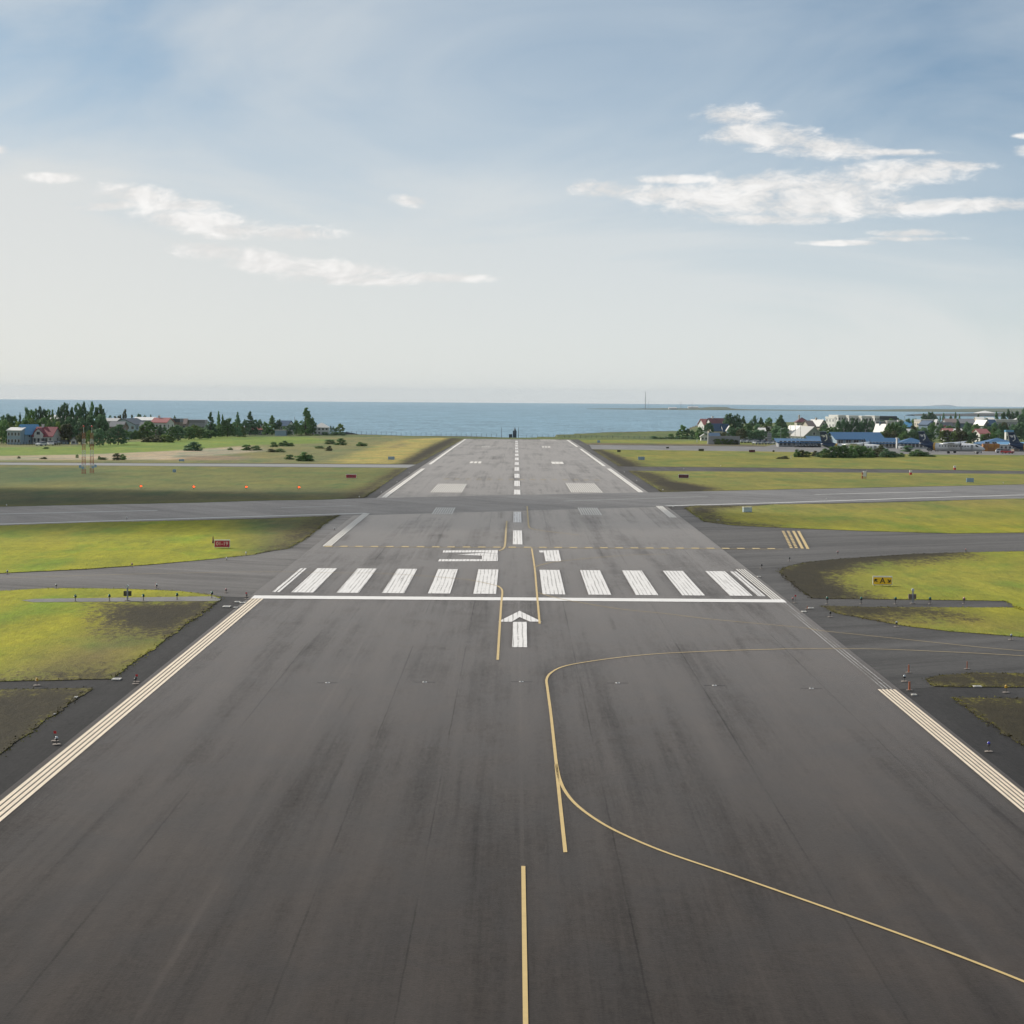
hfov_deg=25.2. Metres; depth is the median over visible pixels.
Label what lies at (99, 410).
poplar tree
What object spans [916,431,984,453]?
turboprop aircraft
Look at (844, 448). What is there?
shrub
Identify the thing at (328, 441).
shrub
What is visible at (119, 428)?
leafy tree
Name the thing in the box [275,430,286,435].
storage building
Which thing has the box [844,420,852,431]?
leafy tree
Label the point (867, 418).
apartment block
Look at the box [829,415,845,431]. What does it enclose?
apartment block
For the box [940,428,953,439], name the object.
house
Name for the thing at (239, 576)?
taxiway
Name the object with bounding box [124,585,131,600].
strobe post
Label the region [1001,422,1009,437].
leafy tree
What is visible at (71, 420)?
leafy tree
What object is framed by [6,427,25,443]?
house
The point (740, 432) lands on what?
leafy tree
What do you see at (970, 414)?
headland
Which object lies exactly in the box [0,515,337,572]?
grass field
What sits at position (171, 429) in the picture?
leafy tree
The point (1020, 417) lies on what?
leafy tree
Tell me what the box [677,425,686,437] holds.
leafy tree
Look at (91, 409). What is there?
poplar tree
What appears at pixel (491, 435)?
wire fence
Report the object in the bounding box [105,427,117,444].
leafy tree
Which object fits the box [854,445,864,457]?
shrub
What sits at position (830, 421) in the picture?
apartment block
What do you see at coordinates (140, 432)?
leafy tree
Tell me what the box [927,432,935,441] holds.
leafy tree
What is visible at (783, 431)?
leafy tree
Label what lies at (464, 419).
sea
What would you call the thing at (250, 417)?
spruce tree
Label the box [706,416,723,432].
house
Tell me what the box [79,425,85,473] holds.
lattice mast
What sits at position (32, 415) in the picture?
leafy tree
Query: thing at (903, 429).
leafy tree
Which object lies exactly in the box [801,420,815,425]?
house
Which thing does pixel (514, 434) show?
tower
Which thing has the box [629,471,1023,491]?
grass field
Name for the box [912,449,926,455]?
shrub
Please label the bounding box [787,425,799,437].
house
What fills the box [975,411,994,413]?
hall
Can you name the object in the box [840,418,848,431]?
poplar tree
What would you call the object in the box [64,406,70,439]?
poplar tree
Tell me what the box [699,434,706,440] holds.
house
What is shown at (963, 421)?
house
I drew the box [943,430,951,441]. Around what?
leafy tree
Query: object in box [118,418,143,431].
house
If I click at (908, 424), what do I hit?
house
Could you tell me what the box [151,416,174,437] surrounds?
house
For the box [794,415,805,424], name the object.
house
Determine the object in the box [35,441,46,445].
parked car
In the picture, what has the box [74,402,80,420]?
poplar tree
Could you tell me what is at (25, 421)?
shrub
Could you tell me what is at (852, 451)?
shrub
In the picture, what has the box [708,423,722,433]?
house
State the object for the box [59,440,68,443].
shed
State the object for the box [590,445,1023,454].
apron
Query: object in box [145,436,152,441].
shrub
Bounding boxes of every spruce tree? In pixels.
[205,412,217,437]
[216,411,221,436]
[220,414,224,436]
[232,412,242,436]
[247,411,256,434]
[264,415,278,434]
[297,407,313,433]
[300,411,314,433]
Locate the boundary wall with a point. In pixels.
(712, 438)
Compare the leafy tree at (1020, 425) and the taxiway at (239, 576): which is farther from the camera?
the leafy tree at (1020, 425)
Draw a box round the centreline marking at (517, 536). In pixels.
[513,441,521,543]
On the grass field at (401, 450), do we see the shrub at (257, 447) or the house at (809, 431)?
the shrub at (257, 447)
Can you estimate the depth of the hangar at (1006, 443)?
852.68 m
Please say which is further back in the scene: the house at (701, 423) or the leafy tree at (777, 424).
the house at (701, 423)
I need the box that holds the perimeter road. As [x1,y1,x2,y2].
[0,463,413,467]
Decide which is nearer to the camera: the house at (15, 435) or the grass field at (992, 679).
the grass field at (992, 679)
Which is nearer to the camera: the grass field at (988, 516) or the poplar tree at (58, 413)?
the grass field at (988, 516)
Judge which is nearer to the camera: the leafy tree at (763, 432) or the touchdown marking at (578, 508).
the touchdown marking at (578, 508)
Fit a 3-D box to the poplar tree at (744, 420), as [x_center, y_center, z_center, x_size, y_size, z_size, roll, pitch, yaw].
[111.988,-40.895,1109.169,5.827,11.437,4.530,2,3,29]
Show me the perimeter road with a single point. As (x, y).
(272, 465)
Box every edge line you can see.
[0,598,1023,820]
[323,439,676,545]
[736,569,780,598]
[779,602,891,688]
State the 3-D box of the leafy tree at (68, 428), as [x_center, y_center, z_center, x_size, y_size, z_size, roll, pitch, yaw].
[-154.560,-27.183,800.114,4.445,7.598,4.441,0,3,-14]
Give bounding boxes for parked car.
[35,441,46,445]
[1000,449,1013,453]
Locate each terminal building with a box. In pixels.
[774,438,820,446]
[863,438,899,447]
[898,438,926,448]
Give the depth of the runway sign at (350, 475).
466.69 m
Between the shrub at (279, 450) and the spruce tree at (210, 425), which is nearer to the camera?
the shrub at (279, 450)
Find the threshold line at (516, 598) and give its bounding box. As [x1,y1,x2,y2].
[252,595,785,601]
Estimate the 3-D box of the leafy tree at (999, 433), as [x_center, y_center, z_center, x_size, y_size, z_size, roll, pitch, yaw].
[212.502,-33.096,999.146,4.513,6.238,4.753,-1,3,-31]
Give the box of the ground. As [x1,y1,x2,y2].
[225,422,1023,463]
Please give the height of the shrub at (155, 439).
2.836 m
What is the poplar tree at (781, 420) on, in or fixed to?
on the ground
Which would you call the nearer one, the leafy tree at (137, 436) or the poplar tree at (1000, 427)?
the leafy tree at (137, 436)
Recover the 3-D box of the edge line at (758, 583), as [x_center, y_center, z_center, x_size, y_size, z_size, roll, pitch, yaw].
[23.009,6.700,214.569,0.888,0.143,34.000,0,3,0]
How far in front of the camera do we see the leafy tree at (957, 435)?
958.83 m
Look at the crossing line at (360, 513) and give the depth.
332.52 m
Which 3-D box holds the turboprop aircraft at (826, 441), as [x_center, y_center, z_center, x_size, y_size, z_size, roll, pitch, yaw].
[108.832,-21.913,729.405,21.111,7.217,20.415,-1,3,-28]
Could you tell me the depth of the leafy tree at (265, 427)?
1049.07 m
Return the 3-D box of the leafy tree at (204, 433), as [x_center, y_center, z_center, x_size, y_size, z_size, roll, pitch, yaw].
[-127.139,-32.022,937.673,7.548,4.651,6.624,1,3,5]
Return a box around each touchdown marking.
[432,507,601,514]
[470,446,563,463]
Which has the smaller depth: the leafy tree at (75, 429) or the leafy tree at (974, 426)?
the leafy tree at (75, 429)
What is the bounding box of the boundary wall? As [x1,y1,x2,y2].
[709,436,739,444]
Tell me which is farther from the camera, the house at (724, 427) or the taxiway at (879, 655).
the house at (724, 427)
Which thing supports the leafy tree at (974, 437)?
on the ground
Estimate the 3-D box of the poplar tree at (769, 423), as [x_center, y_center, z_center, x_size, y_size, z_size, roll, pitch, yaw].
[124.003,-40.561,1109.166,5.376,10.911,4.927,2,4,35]
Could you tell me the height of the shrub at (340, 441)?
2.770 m
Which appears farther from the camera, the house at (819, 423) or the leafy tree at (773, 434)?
the house at (819, 423)
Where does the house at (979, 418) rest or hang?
on the ground
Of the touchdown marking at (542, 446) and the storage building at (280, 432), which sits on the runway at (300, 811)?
the touchdown marking at (542, 446)
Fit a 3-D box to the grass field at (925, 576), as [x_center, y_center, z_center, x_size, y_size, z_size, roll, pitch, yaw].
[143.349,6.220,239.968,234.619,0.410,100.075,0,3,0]
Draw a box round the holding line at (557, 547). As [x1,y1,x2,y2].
[324,546,774,548]
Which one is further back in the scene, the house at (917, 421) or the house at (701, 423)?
the house at (917, 421)
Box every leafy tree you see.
[0,422,6,442]
[2,424,9,443]
[6,413,13,426]
[11,415,17,426]
[22,406,29,422]
[26,409,35,422]
[38,418,47,426]
[41,408,47,422]
[46,419,55,426]
[60,424,67,439]
[62,416,75,438]
[63,424,73,443]
[71,424,81,442]
[72,417,86,439]
[77,426,86,442]
[84,415,97,438]
[93,414,108,433]
[93,428,106,445]
[100,422,109,440]
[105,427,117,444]
[112,424,127,444]
[120,430,129,442]
[133,430,139,439]
[137,428,146,438]
[139,421,157,437]
[156,425,162,436]
[160,426,166,435]
[166,426,177,439]
[168,424,185,440]
[183,426,196,439]
[188,425,202,438]
[193,428,210,438]
[202,430,216,437]
[213,426,223,436]
[222,418,235,436]
[242,419,249,434]
[249,419,260,434]
[261,422,267,434]
[274,419,281,432]
[285,424,295,434]
[292,420,301,434]
[310,417,316,434]
[335,423,344,432]
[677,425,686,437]
[695,427,703,439]
[703,422,713,434]
[722,413,734,427]
[726,426,735,435]
[731,413,742,430]
[736,428,747,438]
[743,423,752,436]
[743,429,753,442]
[753,429,761,439]
[757,430,766,438]
[769,429,777,439]
[773,426,781,439]
[774,420,780,437]
[777,427,788,437]
[828,427,838,431]
[835,420,842,431]
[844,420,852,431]
[856,420,863,431]
[882,430,889,437]
[889,430,897,437]
[890,424,900,437]
[897,426,907,440]
[898,431,909,439]
[907,429,917,438]
[917,429,929,436]
[927,422,937,438]
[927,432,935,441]
[928,412,934,419]
[935,423,943,439]
[938,430,947,442]
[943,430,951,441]
[948,431,957,441]
[954,432,961,441]
[959,431,968,442]
[962,422,971,438]
[964,430,972,442]
[970,432,979,442]
[971,423,980,430]
[983,433,991,439]
[991,422,998,428]
[995,429,1003,438]
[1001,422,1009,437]
[1013,425,1020,437]
[1015,422,1023,440]
[1016,414,1023,432]
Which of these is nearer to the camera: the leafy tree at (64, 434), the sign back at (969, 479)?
the sign back at (969, 479)
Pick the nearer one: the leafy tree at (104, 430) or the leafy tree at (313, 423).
the leafy tree at (104, 430)
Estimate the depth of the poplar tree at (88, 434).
752.28 m
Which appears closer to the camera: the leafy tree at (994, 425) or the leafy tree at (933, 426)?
the leafy tree at (933, 426)
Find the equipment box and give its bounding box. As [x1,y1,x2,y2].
[742,507,751,511]
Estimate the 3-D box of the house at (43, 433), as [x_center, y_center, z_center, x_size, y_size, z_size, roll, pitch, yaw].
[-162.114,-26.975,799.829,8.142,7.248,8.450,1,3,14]
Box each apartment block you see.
[825,417,834,430]
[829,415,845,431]
[845,415,859,431]
[858,416,870,431]
[865,415,879,429]
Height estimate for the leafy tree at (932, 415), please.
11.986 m
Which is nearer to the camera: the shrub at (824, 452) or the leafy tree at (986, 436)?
the shrub at (824, 452)
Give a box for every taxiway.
[0,515,352,596]
[672,510,1023,689]
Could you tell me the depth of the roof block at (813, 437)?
867.43 m
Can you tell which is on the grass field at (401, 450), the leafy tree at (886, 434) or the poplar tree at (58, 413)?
the poplar tree at (58, 413)
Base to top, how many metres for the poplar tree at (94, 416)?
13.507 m
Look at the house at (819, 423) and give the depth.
1079.90 m
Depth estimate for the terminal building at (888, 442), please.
845.58 m
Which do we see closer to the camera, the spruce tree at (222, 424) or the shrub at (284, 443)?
the shrub at (284, 443)
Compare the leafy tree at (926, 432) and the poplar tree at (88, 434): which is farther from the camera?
the leafy tree at (926, 432)
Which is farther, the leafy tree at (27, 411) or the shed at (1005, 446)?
the leafy tree at (27, 411)
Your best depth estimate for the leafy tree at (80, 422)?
868.41 m
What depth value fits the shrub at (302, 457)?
596.89 m
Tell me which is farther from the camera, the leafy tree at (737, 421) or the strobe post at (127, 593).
the leafy tree at (737, 421)
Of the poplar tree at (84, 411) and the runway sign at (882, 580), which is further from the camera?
the poplar tree at (84, 411)
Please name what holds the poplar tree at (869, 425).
on the ground
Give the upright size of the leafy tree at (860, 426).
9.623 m
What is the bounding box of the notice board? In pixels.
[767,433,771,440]
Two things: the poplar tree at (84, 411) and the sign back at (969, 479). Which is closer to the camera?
the sign back at (969, 479)
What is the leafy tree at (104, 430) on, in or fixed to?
on the grass field at (401, 450)
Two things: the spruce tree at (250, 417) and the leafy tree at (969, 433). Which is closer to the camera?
the leafy tree at (969, 433)
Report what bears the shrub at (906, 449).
on the apron
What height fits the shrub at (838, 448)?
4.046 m
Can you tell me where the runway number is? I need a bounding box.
[439,550,560,560]
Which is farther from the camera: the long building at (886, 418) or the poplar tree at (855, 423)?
the long building at (886, 418)
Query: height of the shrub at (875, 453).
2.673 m
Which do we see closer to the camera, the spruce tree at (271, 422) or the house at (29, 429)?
the house at (29, 429)
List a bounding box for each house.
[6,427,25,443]
[19,424,38,443]
[31,424,61,443]
[106,418,120,423]
[109,421,128,437]
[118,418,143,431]
[135,417,156,421]
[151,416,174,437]
[172,418,182,426]
[183,418,189,428]
[189,419,207,427]
[244,426,262,434]
[279,420,293,434]
[314,423,329,434]
[697,419,706,432]
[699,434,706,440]
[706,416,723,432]
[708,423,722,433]
[720,424,728,433]
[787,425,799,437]
[791,426,820,437]
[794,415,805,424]
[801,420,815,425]
[811,418,827,428]
[873,422,887,437]
[904,422,911,428]
[914,419,933,426]
[917,420,933,433]
[934,419,939,436]
[939,422,952,426]
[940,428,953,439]
[942,418,956,427]
[958,419,974,428]
[972,429,990,442]
[974,417,984,420]
[974,420,988,428]
[985,419,996,426]
[995,419,1017,426]
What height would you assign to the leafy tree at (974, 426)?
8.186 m
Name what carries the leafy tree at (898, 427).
on the ground
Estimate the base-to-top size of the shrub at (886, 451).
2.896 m
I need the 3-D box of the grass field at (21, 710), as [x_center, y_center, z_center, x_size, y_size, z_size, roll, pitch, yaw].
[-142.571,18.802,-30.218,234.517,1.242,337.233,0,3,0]
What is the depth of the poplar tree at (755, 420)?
1108.25 m
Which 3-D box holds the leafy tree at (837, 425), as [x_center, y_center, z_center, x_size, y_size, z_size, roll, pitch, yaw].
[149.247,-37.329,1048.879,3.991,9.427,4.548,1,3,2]
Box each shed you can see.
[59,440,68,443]
[70,437,77,443]
[709,433,719,437]
[1000,444,1011,449]
[1011,448,1023,451]
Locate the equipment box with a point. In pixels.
(746, 509)
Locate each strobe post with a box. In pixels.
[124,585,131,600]
[908,588,915,603]
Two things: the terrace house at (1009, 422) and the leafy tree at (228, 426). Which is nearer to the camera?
the leafy tree at (228, 426)
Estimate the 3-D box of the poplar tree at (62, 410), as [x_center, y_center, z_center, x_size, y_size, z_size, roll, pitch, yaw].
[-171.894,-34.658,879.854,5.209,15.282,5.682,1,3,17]
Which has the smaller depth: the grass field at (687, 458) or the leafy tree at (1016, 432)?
the grass field at (687, 458)
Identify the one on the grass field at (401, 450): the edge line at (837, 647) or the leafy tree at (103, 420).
the leafy tree at (103, 420)
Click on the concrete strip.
(202, 598)
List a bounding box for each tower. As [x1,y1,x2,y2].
[509,428,516,437]
[1004,410,1013,440]
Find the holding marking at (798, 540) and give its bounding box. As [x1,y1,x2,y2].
[782,531,808,548]
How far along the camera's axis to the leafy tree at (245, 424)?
1019.16 m
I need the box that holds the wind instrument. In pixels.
[861,471,866,478]
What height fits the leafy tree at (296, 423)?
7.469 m
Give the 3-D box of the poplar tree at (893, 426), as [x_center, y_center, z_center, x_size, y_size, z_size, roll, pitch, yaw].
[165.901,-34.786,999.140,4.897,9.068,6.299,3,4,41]
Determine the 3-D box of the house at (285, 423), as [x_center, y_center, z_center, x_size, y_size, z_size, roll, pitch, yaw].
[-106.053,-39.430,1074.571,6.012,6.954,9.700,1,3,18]
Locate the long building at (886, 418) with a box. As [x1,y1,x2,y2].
[879,416,896,420]
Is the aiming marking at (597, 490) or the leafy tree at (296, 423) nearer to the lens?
the aiming marking at (597, 490)
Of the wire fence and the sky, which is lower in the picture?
the wire fence
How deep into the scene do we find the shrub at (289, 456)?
613.06 m
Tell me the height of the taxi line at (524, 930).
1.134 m
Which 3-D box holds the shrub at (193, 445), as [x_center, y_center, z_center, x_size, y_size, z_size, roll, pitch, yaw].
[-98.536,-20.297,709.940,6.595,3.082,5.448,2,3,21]
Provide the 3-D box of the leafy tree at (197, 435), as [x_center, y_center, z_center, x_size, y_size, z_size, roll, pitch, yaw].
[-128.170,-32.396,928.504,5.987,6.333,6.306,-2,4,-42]
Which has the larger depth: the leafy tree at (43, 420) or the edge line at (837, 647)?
the leafy tree at (43, 420)
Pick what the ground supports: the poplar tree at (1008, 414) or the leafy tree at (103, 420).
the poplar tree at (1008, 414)
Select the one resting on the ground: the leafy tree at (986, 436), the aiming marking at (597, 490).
the leafy tree at (986, 436)
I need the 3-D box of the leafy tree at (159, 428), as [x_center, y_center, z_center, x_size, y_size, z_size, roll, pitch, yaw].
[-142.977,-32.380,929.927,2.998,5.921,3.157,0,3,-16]
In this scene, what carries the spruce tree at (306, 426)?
on the ground
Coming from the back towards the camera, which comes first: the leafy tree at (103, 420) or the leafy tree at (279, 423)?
the leafy tree at (279, 423)
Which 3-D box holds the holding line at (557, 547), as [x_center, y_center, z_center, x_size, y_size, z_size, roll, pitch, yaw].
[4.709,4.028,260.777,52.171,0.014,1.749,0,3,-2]
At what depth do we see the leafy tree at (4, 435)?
789.87 m
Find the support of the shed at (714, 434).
on the ground
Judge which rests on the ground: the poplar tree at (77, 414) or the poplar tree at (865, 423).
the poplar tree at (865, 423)
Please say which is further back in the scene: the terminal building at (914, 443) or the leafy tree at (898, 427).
the leafy tree at (898, 427)
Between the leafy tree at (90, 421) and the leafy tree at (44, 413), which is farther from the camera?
the leafy tree at (44, 413)
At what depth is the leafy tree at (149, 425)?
898.24 m
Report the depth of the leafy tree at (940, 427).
1088.73 m
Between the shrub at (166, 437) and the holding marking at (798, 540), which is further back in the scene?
the shrub at (166, 437)
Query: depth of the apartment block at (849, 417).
1283.95 m
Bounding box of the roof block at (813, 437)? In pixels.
[806,436,820,438]
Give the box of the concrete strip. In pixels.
[23,596,219,601]
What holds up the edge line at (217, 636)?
on the runway at (300, 811)
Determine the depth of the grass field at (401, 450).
706.96 m
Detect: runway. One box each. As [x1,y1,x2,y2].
[0,439,1023,1023]
[0,484,1023,524]
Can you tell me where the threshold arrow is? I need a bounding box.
[498,611,541,646]
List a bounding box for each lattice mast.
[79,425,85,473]
[90,426,96,472]
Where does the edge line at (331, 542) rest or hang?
on the runway at (300, 811)
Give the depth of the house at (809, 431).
954.08 m
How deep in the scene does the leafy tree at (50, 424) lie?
849.31 m
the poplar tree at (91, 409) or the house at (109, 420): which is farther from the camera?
the house at (109, 420)
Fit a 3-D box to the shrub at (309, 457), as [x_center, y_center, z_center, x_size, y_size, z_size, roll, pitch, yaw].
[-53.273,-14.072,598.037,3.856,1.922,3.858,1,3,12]
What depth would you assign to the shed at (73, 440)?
798.02 m
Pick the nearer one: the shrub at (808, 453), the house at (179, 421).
the shrub at (808, 453)
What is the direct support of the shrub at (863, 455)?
on the grass field at (687, 458)
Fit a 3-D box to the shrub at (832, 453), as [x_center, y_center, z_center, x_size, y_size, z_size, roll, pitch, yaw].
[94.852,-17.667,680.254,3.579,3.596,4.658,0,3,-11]
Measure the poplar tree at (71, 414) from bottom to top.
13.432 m
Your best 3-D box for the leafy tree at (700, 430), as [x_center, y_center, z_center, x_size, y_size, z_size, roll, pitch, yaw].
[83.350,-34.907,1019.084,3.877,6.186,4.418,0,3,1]
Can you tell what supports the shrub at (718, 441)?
on the ground
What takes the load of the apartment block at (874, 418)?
on the ground
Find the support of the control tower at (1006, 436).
on the ground
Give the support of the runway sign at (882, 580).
on the grass field at (925, 576)
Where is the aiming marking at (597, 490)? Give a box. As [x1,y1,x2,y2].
[431,483,602,492]
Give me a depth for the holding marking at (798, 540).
277.57 m
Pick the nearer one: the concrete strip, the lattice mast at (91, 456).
the concrete strip
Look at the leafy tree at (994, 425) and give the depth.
1077.95 m
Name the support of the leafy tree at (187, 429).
on the grass field at (401, 450)
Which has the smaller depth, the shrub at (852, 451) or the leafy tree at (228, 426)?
the shrub at (852, 451)
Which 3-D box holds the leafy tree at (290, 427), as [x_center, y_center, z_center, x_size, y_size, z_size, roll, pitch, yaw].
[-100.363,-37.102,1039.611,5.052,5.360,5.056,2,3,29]
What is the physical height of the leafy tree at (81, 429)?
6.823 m
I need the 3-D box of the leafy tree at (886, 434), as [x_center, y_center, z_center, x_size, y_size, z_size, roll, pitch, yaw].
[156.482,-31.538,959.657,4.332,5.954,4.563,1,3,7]
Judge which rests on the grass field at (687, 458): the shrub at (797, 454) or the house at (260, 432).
the shrub at (797, 454)
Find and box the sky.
[0,0,1023,406]
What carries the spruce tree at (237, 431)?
on the grass field at (401, 450)
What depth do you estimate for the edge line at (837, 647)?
161.08 m
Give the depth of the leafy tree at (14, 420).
928.93 m
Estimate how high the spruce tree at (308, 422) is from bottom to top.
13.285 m
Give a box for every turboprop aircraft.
[819,431,885,451]
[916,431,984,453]
[1008,432,1023,450]
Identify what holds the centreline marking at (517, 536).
on the runway at (300, 811)
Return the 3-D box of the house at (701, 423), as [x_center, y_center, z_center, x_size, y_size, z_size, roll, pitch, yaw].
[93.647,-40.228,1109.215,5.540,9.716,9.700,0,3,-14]
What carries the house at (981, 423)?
on the ground
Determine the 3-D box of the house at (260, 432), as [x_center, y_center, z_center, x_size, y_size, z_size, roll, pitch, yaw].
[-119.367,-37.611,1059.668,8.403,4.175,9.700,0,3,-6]
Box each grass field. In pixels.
[0,436,462,463]
[0,465,406,506]
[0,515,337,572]
[0,588,218,680]
[0,688,91,752]
[592,449,1023,470]
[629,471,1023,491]
[686,498,1023,532]
[779,551,1023,609]
[824,606,1023,636]
[926,672,1023,686]
[954,697,1023,744]
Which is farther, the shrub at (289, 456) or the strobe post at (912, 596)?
the shrub at (289, 456)
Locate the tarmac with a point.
(26, 755)
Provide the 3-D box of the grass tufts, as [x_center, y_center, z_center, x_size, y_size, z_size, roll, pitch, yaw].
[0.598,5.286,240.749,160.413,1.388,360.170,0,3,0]
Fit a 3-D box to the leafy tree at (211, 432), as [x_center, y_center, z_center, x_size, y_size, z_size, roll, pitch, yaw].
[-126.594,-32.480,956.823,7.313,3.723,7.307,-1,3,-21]
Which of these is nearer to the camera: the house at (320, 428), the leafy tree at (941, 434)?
the leafy tree at (941, 434)
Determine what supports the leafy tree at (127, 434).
on the grass field at (401, 450)
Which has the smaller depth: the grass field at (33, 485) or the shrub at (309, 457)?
the grass field at (33, 485)
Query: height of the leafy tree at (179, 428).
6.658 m
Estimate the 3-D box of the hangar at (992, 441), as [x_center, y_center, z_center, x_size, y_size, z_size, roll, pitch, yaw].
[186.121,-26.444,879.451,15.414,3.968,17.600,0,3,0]
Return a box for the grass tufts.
[0,487,1023,756]
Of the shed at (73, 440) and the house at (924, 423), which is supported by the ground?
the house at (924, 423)
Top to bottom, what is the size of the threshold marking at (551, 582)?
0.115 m
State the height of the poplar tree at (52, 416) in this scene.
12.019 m
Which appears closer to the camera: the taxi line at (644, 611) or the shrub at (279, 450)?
the taxi line at (644, 611)
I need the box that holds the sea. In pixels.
[0,399,1023,437]
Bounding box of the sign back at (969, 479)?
[966,478,973,481]
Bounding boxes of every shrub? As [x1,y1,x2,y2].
[21,418,27,423]
[112,453,121,459]
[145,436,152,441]
[151,435,164,441]
[160,434,172,442]
[183,442,203,450]
[239,426,246,436]
[241,444,251,449]
[252,445,262,449]
[275,448,286,451]
[278,441,290,445]
[284,454,293,459]
[294,452,313,460]
[303,454,314,460]
[324,439,335,443]
[334,438,346,444]
[713,438,721,444]
[793,449,800,456]
[802,451,810,456]
[819,448,830,457]
[828,447,837,457]
[832,445,844,457]
[838,445,849,457]
[843,445,858,457]
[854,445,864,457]
[858,446,869,457]
[866,448,875,457]
[873,449,878,456]
[876,445,884,455]
[878,448,894,457]
[890,451,897,457]
[900,445,913,451]
[907,451,918,456]
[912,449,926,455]
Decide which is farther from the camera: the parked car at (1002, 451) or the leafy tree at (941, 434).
the leafy tree at (941, 434)
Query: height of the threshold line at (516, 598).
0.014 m
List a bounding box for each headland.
[600,407,1023,412]
[910,413,1020,416]
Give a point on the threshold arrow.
(519, 637)
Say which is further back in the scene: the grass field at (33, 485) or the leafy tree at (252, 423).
the leafy tree at (252, 423)
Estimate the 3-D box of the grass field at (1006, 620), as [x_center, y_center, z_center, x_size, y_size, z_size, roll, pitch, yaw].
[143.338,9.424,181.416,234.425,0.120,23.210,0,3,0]
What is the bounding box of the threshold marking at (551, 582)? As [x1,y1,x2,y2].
[273,568,764,595]
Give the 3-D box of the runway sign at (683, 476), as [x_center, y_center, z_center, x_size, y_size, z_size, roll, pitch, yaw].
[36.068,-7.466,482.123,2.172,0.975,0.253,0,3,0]
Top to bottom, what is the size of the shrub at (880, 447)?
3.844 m
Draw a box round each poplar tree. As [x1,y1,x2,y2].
[33,408,37,420]
[35,406,42,422]
[45,409,51,420]
[50,409,55,423]
[52,407,62,424]
[59,402,69,424]
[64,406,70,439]
[67,407,77,421]
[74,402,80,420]
[75,432,88,444]
[80,401,86,436]
[85,430,93,446]
[87,401,94,418]
[92,407,98,427]
[95,404,102,426]
[740,416,746,427]
[751,415,760,435]
[757,417,764,427]
[765,417,772,428]
[771,415,788,435]
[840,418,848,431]
[847,418,857,431]
[850,419,862,431]
[860,419,869,431]
[864,421,873,431]
[888,422,896,432]
[998,423,1004,433]
[1003,409,1011,418]
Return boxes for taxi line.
[14,506,1021,655]
[496,548,1023,1023]
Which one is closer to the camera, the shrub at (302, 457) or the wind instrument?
the wind instrument
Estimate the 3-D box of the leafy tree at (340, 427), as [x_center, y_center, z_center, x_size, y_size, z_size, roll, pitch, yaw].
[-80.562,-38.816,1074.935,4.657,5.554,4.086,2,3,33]
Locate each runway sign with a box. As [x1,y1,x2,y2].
[214,540,229,547]
[346,474,355,477]
[678,474,688,478]
[873,576,891,585]
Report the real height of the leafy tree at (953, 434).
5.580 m
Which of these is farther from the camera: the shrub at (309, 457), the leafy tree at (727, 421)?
the leafy tree at (727, 421)
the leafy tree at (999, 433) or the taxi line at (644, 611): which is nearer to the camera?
the taxi line at (644, 611)
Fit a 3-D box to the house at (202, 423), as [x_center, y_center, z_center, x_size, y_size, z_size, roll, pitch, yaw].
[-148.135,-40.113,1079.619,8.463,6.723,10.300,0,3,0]
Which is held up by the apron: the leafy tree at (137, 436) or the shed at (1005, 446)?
the shed at (1005, 446)
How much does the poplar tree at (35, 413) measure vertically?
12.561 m
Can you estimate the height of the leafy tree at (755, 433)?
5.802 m
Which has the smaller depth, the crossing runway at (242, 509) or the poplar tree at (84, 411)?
the crossing runway at (242, 509)
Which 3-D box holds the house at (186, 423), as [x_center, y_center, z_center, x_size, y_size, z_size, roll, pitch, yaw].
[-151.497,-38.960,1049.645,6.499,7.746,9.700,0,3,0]
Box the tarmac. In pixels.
[0,439,1023,794]
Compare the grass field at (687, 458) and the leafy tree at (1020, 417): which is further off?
the leafy tree at (1020, 417)
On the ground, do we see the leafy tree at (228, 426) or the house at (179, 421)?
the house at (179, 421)
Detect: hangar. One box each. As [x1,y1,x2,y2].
[828,432,883,443]
[973,438,1008,445]
[997,442,1023,447]
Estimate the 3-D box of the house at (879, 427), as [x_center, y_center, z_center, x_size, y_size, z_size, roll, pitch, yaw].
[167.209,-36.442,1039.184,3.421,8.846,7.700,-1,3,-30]
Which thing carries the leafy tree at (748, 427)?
on the ground
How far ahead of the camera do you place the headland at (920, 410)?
5514.03 m
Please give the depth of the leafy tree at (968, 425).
1053.60 m
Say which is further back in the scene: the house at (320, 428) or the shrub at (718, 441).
the house at (320, 428)
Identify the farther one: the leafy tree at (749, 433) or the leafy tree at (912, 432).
the leafy tree at (912, 432)
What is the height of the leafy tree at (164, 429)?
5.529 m
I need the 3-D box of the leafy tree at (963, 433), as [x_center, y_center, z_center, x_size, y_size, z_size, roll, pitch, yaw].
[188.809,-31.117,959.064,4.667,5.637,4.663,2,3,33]
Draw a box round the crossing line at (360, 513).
[11,491,1008,523]
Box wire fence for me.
[351,431,492,436]
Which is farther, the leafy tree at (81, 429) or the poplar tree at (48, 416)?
the poplar tree at (48, 416)
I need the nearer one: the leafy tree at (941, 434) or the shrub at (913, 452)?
the shrub at (913, 452)
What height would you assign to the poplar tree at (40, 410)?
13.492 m
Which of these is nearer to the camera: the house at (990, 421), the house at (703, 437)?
the house at (703, 437)
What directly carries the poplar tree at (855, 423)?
on the ground
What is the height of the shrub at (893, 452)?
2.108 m

